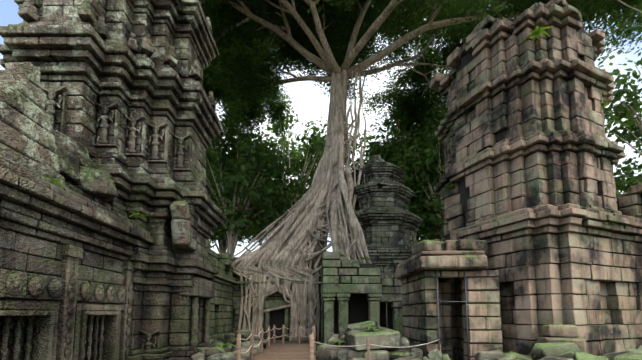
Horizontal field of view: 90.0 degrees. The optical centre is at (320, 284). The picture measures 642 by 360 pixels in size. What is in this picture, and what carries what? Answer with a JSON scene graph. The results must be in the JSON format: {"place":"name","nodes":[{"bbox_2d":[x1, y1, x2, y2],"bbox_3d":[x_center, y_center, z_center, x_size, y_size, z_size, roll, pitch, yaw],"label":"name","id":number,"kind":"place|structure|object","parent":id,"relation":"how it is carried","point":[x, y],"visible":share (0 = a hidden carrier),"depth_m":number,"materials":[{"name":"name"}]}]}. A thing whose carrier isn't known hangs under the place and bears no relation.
{"place":"outdoors","nodes":[
{"label":"outdoors","id":0,"kind":"place"},
{"bbox_2d":[0,0,225,359],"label":"temple","id":1,"kind":"structure","parent":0,"point":[88,263],"depth_m":8.84,"materials":[{"name":"grey stone"}]},
{"bbox_2d":[210,233,256,252],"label":"tree leaves","id":2,"kind":"object","parent":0,"point":[242,241],"depth_m":50.99,"materials":[{"name":"green plant"}]},
{"bbox_2d":[224,340,320,348],"bbox_3d":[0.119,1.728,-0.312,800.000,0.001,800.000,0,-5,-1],"label":"ground","id":3,"kind":"structure","parent":0,"point":[288,342],"depth_m":19.18,"materials":[{"name":"brown soil"}]},
{"bbox_2d":[206,175,220,199],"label":"tree leaves","id":4,"kind":"object","parent":3,"relation":"on","point":[208,189],"depth_m":30.89,"materials":[{"name":"green plant"}]},
{"bbox_2d":[207,117,273,239],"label":"tree leaves","id":5,"kind":"object","parent":3,"relation":"on","point":[249,136],"depth_m":41.98,"materials":[{"name":"green plant"}]},
{"bbox_2d":[205,128,287,253],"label":"tree leaves","id":6,"kind":"object","parent":3,"relation":"on","point":[224,151],"depth_m":32.22,"materials":[{"name":"green plant"}]},
{"bbox_2d":[205,123,308,256],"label":"tree leaves","id":7,"kind":"object","parent":3,"relation":"on","point":[237,173],"depth_m":27.74,"materials":[{"name":"green plant"}]},
{"bbox_2d":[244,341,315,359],"bbox_3d":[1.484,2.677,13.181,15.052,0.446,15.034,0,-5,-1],"label":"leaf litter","id":8,"kind":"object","parent":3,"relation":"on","point":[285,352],"visible":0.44,"depth_m":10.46,"materials":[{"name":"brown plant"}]},
{"bbox_2d":[244,131,319,242],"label":"tree leaves","id":9,"kind":"object","parent":3,"relation":"on","point":[285,143],"depth_m":43.15,"materials":[{"name":"green plant"}]},
{"bbox_2d":[248,104,326,236],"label":"tree leaves","id":10,"kind":"object","parent":3,"relation":"on","point":[315,142],"depth_m":36.48,"materials":[{"name":"green plant"}]},
{"bbox_2d":[236,325,369,359],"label":"walkway","id":11,"kind":"structure","parent":3,"relation":"on","point":[282,349],"depth_m":10.62,"materials":[{"name":"brown wood"}]},
{"bbox_2d":[241,327,438,353],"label":"rope rails","id":12,"kind":"object","parent":11,"relation":"attached to","point":[326,344],"visible":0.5,"depth_m":9.02,"materials":[{"name":"beige fabric"}]},
{"bbox_2d":[287,144,322,195],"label":"tree leaves","id":13,"kind":"object","parent":3,"relation":"on","point":[300,160],"depth_m":50.60,"materials":[{"name":"green plant"}]},
{"bbox_2d":[207,184,403,342],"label":"temple ruins","id":14,"kind":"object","parent":3,"relation":"on","point":[372,286],"depth_m":15.95,"materials":[{"name":"stone"}]},
{"bbox_2d":[201,0,641,340],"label":"tree","id":15,"kind":"object","parent":14,"relation":"on","point":[225,76],"depth_m":22.55,"materials":[{"name":"plant"}]},
{"bbox_2d":[41,26,618,357],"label":"ferns","id":16,"kind":"object","parent":3,"relation":"on","point":[537,31],"visible":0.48,"depth_m":10.76,"materials":[{"name":"green plant"}]},
{"bbox_2d":[296,130,376,235],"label":"tree leaves","id":17,"kind":"object","parent":3,"relation":"on","point":[357,144],"depth_m":40.99,"materials":[{"name":"green plant"}]},
{"bbox_2d":[349,155,422,326],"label":"tower","id":18,"kind":"structure","parent":3,"relation":"on","point":[389,222],"depth_m":20.70,"materials":[{"name":"stone"}]},
{"bbox_2d":[351,124,427,237],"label":"tree leaves","id":19,"kind":"object","parent":3,"relation":"on","point":[388,131],"depth_m":43.41,"materials":[{"name":"green plant"}]},
{"bbox_2d":[344,106,441,210],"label":"tree leaves","id":20,"kind":"object","parent":3,"relation":"on","point":[400,126],"depth_m":31.92,"materials":[{"name":"green plant"}]},
{"bbox_2d":[345,134,442,242],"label":"tree leaves","id":21,"kind":"object","parent":3,"relation":"on","point":[405,167],"depth_m":28.24,"materials":[{"name":"green plant"}]},
{"bbox_2d":[190,321,641,359],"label":"rubble blocks","id":22,"kind":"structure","parent":3,"relation":"on","point":[352,335],"depth_m":9.33,"materials":[{"name":"stone"}]},
{"bbox_2d":[392,99,447,242],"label":"tree leaves","id":23,"kind":"object","parent":3,"relation":"on","point":[426,227],"depth_m":26.67,"materials":[{"name":"green plant"}]},
{"bbox_2d":[395,239,502,359],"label":"annex","id":24,"kind":"object","parent":3,"relation":"on","point":[448,261],"depth_m":10.02,"materials":[{"name":"beige stone"}]},
{"bbox_2d":[436,271,468,359],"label":"door frame","id":25,"kind":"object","parent":24,"relation":"attached to","point":[453,301],"depth_m":9.84,"materials":[{"name":"grey metal"}]},
{"bbox_2d":[598,49,641,199],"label":"tree leaves","id":26,"kind":"object","parent":3,"relation":"on","point":[620,111],"depth_m":26.36,"materials":[{"name":"green plant"}]},
{"bbox_2d":[0,0,641,256],"label":"sky","id":27,"kind":"structure","parent":0,"point":[307,100],"materials":[{"name":"white"}]},
{"bbox_2d":[430,0,641,359],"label":"tower","id":28,"kind":"structure","parent":0,"point":[564,259],"depth_m":10.74,"materials":[{"name":"beige stone"}]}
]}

